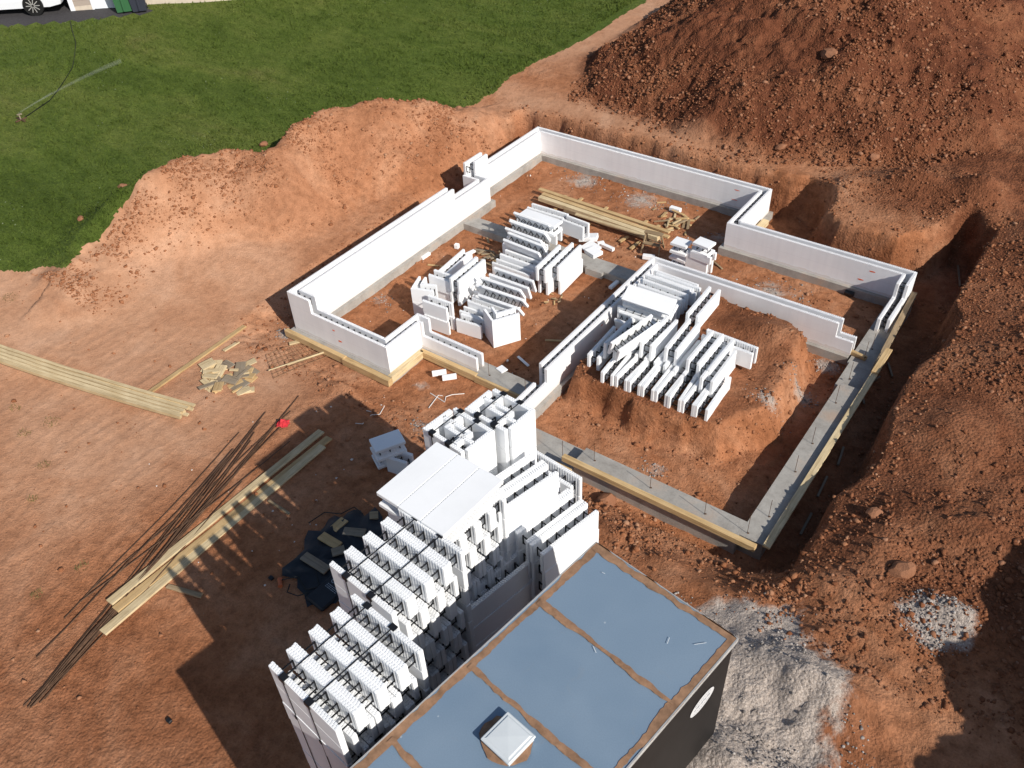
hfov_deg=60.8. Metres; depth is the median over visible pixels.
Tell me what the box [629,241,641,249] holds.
bearer
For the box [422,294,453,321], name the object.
foam block
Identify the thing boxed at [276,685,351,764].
foam sheet
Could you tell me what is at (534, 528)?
foam block
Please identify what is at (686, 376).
foam block
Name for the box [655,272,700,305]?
foam block
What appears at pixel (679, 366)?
foam block
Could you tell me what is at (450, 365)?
form board
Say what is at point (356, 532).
plank
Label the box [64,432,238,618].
rebar rod
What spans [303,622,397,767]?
strap
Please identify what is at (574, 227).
foam block
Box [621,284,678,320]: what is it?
foam block
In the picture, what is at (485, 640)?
foam block
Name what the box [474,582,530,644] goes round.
foam block
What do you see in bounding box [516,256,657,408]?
foam wall
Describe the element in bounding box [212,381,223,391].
wood scrap
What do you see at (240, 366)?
wood scrap
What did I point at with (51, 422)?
weed tuft
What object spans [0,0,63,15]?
parked car
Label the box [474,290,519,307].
foam block
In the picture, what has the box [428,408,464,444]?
strap
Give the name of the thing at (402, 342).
foam wall
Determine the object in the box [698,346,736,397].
foam block
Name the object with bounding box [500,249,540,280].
foam block
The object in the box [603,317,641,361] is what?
foam block
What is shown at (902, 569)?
rock
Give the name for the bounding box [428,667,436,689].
foam block
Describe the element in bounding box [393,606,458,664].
foam block
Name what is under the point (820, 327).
foam wall
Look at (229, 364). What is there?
wood scrap
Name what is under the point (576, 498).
foam block
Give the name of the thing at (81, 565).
weed tuft
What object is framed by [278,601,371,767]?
strap
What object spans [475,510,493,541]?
foam block
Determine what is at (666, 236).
plank
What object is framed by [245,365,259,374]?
wood scrap
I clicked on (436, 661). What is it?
foam block
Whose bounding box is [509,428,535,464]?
corner block
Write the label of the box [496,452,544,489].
foam block
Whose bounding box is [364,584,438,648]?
foam block
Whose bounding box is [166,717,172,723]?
dark block
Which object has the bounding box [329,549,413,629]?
foam block
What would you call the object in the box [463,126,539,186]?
foam wall
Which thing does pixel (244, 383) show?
wood scrap
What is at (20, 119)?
sprinkler
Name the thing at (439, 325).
foam block
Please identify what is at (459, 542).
foam block
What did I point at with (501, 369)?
foam offcut
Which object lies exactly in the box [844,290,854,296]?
drain pipe
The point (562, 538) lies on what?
foam block
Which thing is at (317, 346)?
form board
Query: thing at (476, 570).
foam block
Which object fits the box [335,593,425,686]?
foam block
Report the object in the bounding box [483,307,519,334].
corner block
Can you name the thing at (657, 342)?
foam block
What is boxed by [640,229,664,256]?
sawhorse
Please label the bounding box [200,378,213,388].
wood scrap
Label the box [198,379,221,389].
wood scrap
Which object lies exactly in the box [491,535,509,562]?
foam block
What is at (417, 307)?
corner block
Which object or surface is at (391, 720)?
foam block
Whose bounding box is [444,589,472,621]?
insulated concrete form
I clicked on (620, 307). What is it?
foam block
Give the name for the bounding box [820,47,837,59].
rock
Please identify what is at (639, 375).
foam block
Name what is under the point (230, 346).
plank
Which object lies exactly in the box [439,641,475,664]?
foam block
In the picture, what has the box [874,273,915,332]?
foam wall
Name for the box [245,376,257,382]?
wood scrap
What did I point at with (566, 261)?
foam block
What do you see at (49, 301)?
spoil ridge
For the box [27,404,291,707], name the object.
rebar rod
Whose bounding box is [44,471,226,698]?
rebar rod
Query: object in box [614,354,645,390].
foam block
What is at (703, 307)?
foam block
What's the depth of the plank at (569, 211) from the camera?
26.92 m
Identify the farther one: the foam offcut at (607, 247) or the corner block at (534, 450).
the foam offcut at (607, 247)
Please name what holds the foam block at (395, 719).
on the foam block
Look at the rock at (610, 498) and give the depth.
18.39 m
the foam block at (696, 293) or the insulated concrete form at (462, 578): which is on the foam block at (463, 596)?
the insulated concrete form at (462, 578)
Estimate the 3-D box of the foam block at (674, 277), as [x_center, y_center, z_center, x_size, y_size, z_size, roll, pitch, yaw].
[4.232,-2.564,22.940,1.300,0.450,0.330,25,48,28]
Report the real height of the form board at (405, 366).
0.200 m
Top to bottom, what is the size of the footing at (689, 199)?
0.400 m
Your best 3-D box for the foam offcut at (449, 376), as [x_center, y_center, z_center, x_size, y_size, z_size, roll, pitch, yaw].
[-1.561,-0.173,21.736,0.360,0.140,0.075,-8,41,-6]
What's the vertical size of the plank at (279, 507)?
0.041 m
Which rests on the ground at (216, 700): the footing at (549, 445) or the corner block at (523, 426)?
the footing at (549, 445)
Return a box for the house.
[67,0,225,10]
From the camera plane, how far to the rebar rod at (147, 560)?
17.47 m
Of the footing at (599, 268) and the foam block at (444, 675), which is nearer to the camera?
the foam block at (444, 675)
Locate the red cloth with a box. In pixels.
[277,419,289,427]
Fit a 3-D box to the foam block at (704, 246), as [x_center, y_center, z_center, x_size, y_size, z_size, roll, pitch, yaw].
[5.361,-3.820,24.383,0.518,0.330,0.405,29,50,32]
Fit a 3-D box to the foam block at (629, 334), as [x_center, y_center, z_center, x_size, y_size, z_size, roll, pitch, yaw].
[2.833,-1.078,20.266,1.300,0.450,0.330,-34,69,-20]
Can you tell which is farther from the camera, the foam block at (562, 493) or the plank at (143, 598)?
the plank at (143, 598)
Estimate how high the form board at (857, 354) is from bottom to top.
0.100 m
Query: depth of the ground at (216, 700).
19.01 m
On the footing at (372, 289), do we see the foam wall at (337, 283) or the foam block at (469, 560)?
the foam wall at (337, 283)
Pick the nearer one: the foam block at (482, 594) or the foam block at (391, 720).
the foam block at (391, 720)
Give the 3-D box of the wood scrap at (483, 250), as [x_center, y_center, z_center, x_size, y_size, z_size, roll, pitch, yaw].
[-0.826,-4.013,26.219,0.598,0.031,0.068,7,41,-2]
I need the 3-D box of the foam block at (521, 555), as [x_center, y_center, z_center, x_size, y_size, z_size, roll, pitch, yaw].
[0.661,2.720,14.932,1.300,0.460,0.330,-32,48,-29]
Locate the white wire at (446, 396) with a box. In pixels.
[430,393,463,401]
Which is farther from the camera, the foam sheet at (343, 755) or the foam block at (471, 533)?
the foam block at (471, 533)
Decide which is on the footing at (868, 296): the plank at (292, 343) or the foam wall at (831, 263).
the foam wall at (831, 263)
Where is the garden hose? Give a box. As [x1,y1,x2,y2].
[25,21,75,116]
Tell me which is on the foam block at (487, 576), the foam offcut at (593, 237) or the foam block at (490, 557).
the foam block at (490, 557)
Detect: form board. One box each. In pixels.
[284,328,346,362]
[342,357,392,386]
[388,350,422,382]
[422,349,477,380]
[474,375,519,398]
[562,454,756,551]
[757,219,768,227]
[762,370,880,549]
[850,349,866,360]
[871,291,916,370]
[871,348,892,374]
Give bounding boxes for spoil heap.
[576,0,1023,161]
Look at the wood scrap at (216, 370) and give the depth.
21.89 m
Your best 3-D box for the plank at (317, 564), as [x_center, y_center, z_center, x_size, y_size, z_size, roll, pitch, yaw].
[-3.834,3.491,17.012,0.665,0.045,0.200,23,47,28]
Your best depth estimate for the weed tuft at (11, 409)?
20.67 m
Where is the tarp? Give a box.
[282,507,390,606]
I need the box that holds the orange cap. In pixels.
[277,577,282,587]
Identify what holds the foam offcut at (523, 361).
on the ground at (216, 700)
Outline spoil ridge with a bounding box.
[0,99,492,321]
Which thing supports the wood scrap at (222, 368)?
on the ground at (216, 700)
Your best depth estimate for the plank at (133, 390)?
21.03 m
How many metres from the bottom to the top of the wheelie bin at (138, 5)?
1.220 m
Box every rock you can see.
[77,215,83,221]
[259,141,267,146]
[594,493,615,506]
[775,144,786,149]
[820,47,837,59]
[865,507,882,518]
[868,153,879,160]
[888,561,915,578]
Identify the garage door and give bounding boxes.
[92,0,114,8]
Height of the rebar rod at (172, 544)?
0.242 m
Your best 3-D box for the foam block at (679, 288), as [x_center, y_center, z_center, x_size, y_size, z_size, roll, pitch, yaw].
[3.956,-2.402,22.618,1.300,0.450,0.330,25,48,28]
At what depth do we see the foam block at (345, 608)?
12.84 m
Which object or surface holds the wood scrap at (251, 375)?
on the wood scrap
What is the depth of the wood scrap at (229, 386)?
21.60 m
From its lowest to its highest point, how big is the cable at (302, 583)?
0.035 m
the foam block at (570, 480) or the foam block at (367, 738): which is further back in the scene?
the foam block at (570, 480)
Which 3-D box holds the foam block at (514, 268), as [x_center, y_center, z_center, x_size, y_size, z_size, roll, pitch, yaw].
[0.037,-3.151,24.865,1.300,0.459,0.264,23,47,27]
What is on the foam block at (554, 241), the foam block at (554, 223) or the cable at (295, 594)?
the foam block at (554, 223)
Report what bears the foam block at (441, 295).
on the ground at (216, 700)
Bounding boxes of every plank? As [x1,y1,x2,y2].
[0,344,195,406]
[0,348,188,409]
[0,352,184,412]
[0,355,180,413]
[0,358,181,417]
[0,362,181,418]
[52,365,190,406]
[100,444,325,635]
[106,429,323,604]
[112,436,331,612]
[148,325,246,391]
[166,586,201,597]
[167,584,202,595]
[222,341,239,351]
[268,499,290,514]
[289,340,300,345]
[300,552,329,573]
[318,532,342,547]
[330,517,347,531]
[331,545,344,556]
[342,527,365,536]
[369,511,377,519]
[538,188,670,233]
[538,195,659,240]
[541,193,669,238]
[563,208,646,239]
[575,213,644,236]
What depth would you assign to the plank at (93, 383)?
21.15 m
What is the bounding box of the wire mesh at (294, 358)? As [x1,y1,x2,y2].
[266,342,327,377]
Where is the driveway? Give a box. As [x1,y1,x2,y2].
[0,0,152,26]
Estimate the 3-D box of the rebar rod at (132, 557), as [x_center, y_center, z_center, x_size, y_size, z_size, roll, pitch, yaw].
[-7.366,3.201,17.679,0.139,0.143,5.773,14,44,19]
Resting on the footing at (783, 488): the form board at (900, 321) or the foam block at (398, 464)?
the form board at (900, 321)
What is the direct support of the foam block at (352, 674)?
on the foam block at (352, 739)
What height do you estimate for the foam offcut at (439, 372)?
0.140 m
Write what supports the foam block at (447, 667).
on the foam block at (442, 681)
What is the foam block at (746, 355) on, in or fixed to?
on the foam block at (725, 380)
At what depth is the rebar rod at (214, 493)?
19.03 m
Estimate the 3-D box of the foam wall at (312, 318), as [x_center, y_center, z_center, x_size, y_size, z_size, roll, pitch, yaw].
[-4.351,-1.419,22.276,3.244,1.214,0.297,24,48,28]
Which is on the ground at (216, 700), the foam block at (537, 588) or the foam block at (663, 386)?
the foam block at (663, 386)
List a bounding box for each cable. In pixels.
[282,571,318,589]
[287,584,308,595]
[308,507,362,522]
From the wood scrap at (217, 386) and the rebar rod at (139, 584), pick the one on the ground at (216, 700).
the rebar rod at (139, 584)
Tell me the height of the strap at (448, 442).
3.616 m
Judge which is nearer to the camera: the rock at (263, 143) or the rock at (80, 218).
the rock at (80, 218)
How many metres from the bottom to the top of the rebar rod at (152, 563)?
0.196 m
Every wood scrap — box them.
[198,358,216,369]
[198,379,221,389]
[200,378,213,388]
[202,373,218,378]
[203,368,219,373]
[209,364,226,379]
[211,360,222,367]
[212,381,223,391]
[221,360,234,368]
[221,374,239,384]
[227,379,242,388]
[230,379,249,392]
[233,361,245,375]
[236,386,250,395]
[237,369,247,377]
[239,387,254,393]
[242,373,255,378]
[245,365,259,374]
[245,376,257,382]
[246,358,256,365]
[475,248,493,251]
[545,339,562,341]
[674,219,687,224]
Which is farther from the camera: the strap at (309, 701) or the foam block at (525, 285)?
the foam block at (525, 285)
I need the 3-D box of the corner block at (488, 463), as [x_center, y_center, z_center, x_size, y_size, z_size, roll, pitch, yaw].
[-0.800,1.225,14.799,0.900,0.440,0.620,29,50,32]
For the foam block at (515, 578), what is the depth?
14.32 m
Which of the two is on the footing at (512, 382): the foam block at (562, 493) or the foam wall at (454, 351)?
the foam wall at (454, 351)
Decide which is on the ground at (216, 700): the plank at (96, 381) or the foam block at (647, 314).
the foam block at (647, 314)
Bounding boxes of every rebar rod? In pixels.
[23,395,298,705]
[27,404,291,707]
[29,446,237,703]
[30,511,202,707]
[31,412,265,701]
[33,440,250,705]
[36,421,260,697]
[36,448,233,657]
[39,481,241,702]
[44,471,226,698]
[46,427,279,688]
[50,432,254,685]
[51,468,218,682]
[57,421,277,673]
[57,497,211,671]
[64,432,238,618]
[79,441,289,601]
[90,410,290,590]
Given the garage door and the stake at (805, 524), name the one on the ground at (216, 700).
the stake at (805, 524)
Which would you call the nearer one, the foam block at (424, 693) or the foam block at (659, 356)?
the foam block at (424, 693)
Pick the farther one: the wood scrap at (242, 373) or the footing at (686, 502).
the wood scrap at (242, 373)
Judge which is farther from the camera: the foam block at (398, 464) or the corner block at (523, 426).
the foam block at (398, 464)
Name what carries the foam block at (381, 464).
on the ground at (216, 700)
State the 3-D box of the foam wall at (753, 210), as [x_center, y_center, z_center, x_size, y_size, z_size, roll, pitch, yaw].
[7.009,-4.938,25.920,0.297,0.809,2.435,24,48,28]
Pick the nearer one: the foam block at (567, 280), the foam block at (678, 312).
the foam block at (678, 312)
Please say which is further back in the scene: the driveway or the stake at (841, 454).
the driveway
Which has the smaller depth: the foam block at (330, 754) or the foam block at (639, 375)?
the foam block at (330, 754)
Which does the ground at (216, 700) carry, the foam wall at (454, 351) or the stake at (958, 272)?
the stake at (958, 272)
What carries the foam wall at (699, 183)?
on the footing at (689, 199)
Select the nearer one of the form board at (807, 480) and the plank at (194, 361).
the form board at (807, 480)
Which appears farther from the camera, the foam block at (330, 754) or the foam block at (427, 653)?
the foam block at (427, 653)
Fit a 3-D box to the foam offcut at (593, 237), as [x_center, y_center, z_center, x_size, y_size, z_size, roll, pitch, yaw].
[2.289,-4.386,26.104,0.550,0.140,0.280,3,40,19]
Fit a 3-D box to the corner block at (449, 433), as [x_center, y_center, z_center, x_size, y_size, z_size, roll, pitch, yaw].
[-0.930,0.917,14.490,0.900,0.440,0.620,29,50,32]
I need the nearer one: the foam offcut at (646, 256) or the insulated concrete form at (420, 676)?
the insulated concrete form at (420, 676)
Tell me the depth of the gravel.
14.26 m
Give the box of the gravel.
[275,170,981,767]
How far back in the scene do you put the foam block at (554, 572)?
14.54 m
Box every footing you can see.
[291,153,542,334]
[304,334,537,393]
[463,216,635,284]
[534,341,854,418]
[536,428,583,471]
[542,154,772,258]
[573,448,746,553]
[734,251,901,305]
[736,300,911,559]
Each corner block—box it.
[411,276,437,302]
[413,301,423,314]
[423,409,474,457]
[442,407,495,464]
[464,390,516,449]
[474,440,496,472]
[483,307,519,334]
[483,388,535,447]
[484,323,520,347]
[491,468,497,475]
[496,440,509,467]
[497,457,509,473]
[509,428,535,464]
[510,447,536,465]
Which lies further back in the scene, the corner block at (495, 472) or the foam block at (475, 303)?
the foam block at (475, 303)
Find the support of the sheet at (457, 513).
on the foam block at (471, 533)
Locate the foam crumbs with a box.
[149,175,635,585]
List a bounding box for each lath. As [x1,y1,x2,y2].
[268,352,323,370]
[287,353,322,365]
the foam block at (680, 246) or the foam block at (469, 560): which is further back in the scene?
the foam block at (680, 246)
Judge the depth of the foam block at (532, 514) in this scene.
14.38 m
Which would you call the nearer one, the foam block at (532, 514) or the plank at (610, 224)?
the foam block at (532, 514)
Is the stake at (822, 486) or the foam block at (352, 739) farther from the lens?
the stake at (822, 486)
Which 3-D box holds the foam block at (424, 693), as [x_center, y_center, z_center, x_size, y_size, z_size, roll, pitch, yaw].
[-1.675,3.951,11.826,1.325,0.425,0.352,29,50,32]
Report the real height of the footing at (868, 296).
0.399 m
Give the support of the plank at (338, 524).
on the tarp
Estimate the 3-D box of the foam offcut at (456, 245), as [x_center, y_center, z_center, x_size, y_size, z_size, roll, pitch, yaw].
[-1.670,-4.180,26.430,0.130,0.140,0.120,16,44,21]
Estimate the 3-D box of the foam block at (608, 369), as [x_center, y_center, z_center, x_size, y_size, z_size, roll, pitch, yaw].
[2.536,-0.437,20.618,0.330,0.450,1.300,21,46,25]
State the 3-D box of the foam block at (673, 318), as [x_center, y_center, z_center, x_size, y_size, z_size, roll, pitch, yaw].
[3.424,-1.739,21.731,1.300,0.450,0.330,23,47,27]
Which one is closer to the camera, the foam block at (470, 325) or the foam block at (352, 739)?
the foam block at (352, 739)
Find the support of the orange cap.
on the ground at (216, 700)
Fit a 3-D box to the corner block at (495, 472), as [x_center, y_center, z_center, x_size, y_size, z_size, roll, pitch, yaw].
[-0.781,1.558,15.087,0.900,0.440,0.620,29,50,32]
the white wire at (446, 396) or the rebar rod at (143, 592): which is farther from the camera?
the white wire at (446, 396)
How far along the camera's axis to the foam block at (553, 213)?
26.23 m
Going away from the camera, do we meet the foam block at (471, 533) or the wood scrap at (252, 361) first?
the foam block at (471, 533)
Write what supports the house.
on the lawn at (105, 221)
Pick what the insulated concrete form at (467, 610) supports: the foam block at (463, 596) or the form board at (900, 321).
the foam block at (463, 596)
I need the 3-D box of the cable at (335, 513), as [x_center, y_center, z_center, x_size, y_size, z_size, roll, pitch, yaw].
[-3.650,2.695,18.061,1.124,0.047,0.262,-9,41,-7]
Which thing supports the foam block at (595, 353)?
on the ground at (216, 700)
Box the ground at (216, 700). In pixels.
[0,0,1023,767]
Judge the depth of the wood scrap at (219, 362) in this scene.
22.24 m
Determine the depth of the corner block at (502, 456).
14.75 m
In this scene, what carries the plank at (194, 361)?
on the ground at (216, 700)
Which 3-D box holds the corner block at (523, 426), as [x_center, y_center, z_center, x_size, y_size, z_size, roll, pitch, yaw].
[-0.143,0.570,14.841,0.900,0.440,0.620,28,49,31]
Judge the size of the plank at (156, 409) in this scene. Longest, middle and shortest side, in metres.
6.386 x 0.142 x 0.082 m
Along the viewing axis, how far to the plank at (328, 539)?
17.44 m
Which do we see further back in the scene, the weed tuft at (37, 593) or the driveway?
the driveway
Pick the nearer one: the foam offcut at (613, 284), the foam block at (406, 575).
the foam block at (406, 575)
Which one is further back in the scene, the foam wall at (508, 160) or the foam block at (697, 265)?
the foam wall at (508, 160)
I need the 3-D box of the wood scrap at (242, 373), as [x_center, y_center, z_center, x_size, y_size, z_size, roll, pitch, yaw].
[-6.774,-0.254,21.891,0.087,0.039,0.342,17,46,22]
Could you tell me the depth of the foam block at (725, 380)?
20.23 m
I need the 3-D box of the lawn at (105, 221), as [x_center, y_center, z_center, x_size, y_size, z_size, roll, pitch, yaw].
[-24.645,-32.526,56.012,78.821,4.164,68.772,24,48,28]
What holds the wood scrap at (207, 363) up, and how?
on the wood scrap
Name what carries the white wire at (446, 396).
on the ground at (216, 700)
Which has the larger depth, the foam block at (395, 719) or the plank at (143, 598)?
the plank at (143, 598)
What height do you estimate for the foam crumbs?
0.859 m
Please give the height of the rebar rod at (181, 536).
0.325 m
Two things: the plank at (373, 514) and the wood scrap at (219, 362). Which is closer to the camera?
the plank at (373, 514)
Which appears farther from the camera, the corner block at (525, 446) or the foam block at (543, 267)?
the foam block at (543, 267)
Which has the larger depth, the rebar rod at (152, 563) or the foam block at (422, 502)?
the rebar rod at (152, 563)
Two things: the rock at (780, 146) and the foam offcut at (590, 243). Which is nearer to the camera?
the foam offcut at (590, 243)
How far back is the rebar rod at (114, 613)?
16.27 m
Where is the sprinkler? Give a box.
[15,113,26,121]
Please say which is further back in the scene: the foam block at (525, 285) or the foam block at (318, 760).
the foam block at (525, 285)
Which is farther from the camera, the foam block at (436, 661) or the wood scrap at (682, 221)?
the wood scrap at (682, 221)
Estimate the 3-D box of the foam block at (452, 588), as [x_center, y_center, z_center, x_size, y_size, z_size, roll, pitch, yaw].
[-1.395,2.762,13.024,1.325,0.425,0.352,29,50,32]
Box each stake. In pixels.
[799,512,812,534]
[817,476,827,496]
[837,446,844,465]
[887,362,892,376]
[957,265,960,285]
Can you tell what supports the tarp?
on the ground at (216, 700)
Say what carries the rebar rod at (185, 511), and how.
on the ground at (216, 700)
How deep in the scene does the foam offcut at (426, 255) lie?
26.14 m
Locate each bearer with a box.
[618,236,628,242]
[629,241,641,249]
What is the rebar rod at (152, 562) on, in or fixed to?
on the ground at (216, 700)
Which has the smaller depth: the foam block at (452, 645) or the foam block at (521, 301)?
the foam block at (452, 645)
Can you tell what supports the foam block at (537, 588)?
on the foam block
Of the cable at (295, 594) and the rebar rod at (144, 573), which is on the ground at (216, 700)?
the rebar rod at (144, 573)
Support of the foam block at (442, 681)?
on the foam block
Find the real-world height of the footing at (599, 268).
0.380 m
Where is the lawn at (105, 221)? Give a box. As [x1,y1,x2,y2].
[0,0,645,271]
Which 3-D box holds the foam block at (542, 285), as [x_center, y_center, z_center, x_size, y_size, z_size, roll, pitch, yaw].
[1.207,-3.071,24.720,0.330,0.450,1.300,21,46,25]
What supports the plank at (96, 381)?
on the plank
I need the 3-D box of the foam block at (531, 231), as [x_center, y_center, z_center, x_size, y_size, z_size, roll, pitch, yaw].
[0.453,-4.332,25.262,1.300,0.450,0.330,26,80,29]
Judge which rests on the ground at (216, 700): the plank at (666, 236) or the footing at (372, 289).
the footing at (372, 289)
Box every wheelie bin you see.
[113,0,131,12]
[129,0,147,11]
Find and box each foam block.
[269,647,363,748]
[283,690,369,767]
[288,671,378,754]
[291,628,384,726]
[297,735,357,767]
[304,681,390,748]
[311,653,399,733]
[313,611,405,706]
[327,664,411,728]
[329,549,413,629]
[333,635,419,714]
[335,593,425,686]
[339,600,418,645]
[348,535,431,615]
[348,572,426,639]
[348,645,430,709]
[348,748,359,762]
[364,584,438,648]
[367,520,448,598]
[369,429,406,462]
[370,447,386,469]
[373,561,442,623]
[375,592,448,657]
[377,442,457,518]
[384,705,415,723]
[385,508,465,582]
[385,571,453,632]
[386,452,413,473]
[388,512,464,552]
[391,546,458,608]
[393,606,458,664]
[398,455,479,522]
[401,612,468,671]
[403,585,465,641]
[414,593,473,649]
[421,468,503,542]
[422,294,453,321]
[423,638,431,660]
[424,314,455,334]
[425,648,441,678]
[425,654,452,686]
[428,269,451,294]
[428,661,460,678]
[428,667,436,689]
[430,675,445,692]
[437,583,469,616]
[438,291,456,301]
[439,249,472,274]
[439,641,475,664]
[449,256,485,294]
[450,274,484,305]
[456,313,484,338]
[459,306,483,318]
[461,523,479,554]
[465,546,473,568]
[466,558,482,588]
[467,534,488,565]
[468,297,507,315]
[469,552,529,627]
[470,580,477,599]
[470,591,484,604]
[471,567,491,595]
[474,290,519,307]
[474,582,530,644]
[475,276,525,306]
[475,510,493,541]
[476,601,530,650]
[477,285,528,315]
[477,545,496,575]
[482,522,501,551]
[485,555,503,584]
[489,267,536,298]
[489,497,506,528]
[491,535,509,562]
[492,258,534,281]
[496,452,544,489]
[496,462,558,531]
[498,492,557,550]
[499,542,515,560]
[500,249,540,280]
[502,239,544,258]
[503,232,547,260]
[505,220,550,247]
[509,212,553,239]
[514,482,569,548]
[515,491,583,560]
[516,547,531,577]
[517,209,562,236]
[521,226,561,244]
[527,203,568,225]
[529,501,598,572]
[531,529,598,588]
[532,576,543,596]
[535,245,567,282]
[537,451,581,495]
[538,275,554,294]
[550,242,581,280]
[551,259,582,294]
[561,215,589,240]
[573,493,581,502]
[587,325,615,370]
[600,347,637,385]
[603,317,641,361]
[607,314,659,361]
[614,310,652,330]
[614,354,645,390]
[617,301,660,321]
[618,305,669,324]
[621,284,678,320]
[625,324,651,366]
[627,357,663,395]
[633,310,676,325]
[637,278,687,314]
[639,316,677,361]
[640,274,690,300]
[640,358,674,400]
[644,349,663,367]
[647,277,692,310]
[649,269,698,290]
[654,367,684,406]
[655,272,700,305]
[662,340,700,382]
[663,318,700,365]
[667,372,694,411]
[669,236,691,256]
[669,253,685,265]
[676,299,684,318]
[680,375,714,416]
[682,365,696,385]
[685,245,713,272]
[685,286,720,326]
[685,330,723,374]
[690,250,716,264]
[692,237,715,257]
[693,376,730,420]
[696,336,734,384]
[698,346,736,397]
[701,329,757,368]
[713,364,735,396]
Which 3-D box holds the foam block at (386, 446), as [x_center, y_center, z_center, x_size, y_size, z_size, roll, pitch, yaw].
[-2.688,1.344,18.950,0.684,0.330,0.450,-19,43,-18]
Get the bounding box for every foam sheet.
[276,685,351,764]
[290,719,337,767]
[303,749,321,767]
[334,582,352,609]
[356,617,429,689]
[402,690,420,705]
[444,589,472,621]
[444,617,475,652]
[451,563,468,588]
[501,517,508,536]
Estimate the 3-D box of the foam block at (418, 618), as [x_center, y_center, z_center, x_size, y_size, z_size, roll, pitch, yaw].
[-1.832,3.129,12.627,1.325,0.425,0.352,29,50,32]
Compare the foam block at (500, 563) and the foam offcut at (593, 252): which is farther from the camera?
the foam offcut at (593, 252)
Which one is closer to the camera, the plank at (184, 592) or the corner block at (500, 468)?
the corner block at (500, 468)
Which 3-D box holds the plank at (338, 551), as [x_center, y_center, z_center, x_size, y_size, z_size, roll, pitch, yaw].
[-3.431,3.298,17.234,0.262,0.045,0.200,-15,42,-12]
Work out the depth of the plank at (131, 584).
18.15 m
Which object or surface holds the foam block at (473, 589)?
on the foam block
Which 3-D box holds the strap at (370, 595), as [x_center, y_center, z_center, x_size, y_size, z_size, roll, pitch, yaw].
[-1.406,3.941,13.503,0.110,3.716,1.445,29,50,32]
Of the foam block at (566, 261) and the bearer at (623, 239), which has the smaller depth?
the foam block at (566, 261)
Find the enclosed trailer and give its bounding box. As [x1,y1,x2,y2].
[350,542,738,767]
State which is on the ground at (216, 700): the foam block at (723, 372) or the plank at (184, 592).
the plank at (184, 592)
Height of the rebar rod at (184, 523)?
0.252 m
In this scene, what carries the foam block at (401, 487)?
on the foam block at (471, 533)
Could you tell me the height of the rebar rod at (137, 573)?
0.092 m
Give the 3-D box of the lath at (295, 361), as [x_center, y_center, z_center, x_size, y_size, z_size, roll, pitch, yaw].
[-5.329,-0.666,22.491,1.981,0.021,0.036,-21,44,-27]
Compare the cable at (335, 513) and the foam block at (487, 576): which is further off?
the cable at (335, 513)
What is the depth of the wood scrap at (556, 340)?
22.79 m
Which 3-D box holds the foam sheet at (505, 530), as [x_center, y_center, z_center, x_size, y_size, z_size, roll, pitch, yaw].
[-0.581,2.018,14.291,1.325,0.425,0.078,28,50,31]
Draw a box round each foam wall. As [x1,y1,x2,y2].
[287,178,490,328]
[289,290,387,371]
[383,313,421,372]
[417,314,483,370]
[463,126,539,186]
[463,174,486,186]
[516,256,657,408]
[538,127,771,211]
[654,257,856,355]
[724,190,770,246]
[726,221,916,297]
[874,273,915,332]
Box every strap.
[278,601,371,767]
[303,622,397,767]
[341,517,417,620]
[366,533,442,603]
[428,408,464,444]
[444,418,480,448]
[474,391,507,418]
[490,399,523,429]
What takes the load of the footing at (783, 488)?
on the ground at (216, 700)
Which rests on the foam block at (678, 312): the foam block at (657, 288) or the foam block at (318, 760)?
the foam block at (657, 288)
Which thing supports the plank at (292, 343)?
on the ground at (216, 700)
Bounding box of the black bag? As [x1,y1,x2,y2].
[306,575,336,610]
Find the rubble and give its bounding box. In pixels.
[568,0,1023,761]
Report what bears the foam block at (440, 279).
on the foam block at (441, 295)
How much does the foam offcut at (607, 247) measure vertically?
0.100 m
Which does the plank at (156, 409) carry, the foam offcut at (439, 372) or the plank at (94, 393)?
the plank at (94, 393)
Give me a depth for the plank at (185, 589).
16.75 m
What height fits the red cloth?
0.188 m
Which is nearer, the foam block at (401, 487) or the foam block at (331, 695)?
the foam block at (331, 695)
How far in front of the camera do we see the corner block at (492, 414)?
14.64 m
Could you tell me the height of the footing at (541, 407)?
0.399 m
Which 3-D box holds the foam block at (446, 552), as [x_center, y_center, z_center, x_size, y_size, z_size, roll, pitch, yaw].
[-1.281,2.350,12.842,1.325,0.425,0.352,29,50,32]
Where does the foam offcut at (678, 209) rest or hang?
on the ground at (216, 700)
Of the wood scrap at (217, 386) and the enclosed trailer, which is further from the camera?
the wood scrap at (217, 386)
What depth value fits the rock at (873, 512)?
16.08 m
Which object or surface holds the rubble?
on the ground at (216, 700)
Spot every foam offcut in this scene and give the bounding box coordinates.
[421,252,430,259]
[432,369,446,376]
[442,373,456,380]
[454,243,459,248]
[496,365,507,372]
[517,356,529,366]
[579,233,598,241]
[582,240,601,250]
[584,246,602,258]
[600,243,614,251]
[608,280,618,289]
[642,253,654,259]
[669,205,681,211]
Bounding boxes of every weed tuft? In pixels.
[8,404,20,411]
[26,494,38,501]
[30,587,42,600]
[40,417,59,427]
[74,560,88,570]
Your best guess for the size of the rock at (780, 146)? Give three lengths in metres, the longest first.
0.380 x 0.256 x 0.200 m
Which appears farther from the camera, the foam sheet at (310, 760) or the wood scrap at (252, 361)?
the wood scrap at (252, 361)
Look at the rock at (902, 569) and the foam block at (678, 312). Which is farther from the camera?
the foam block at (678, 312)

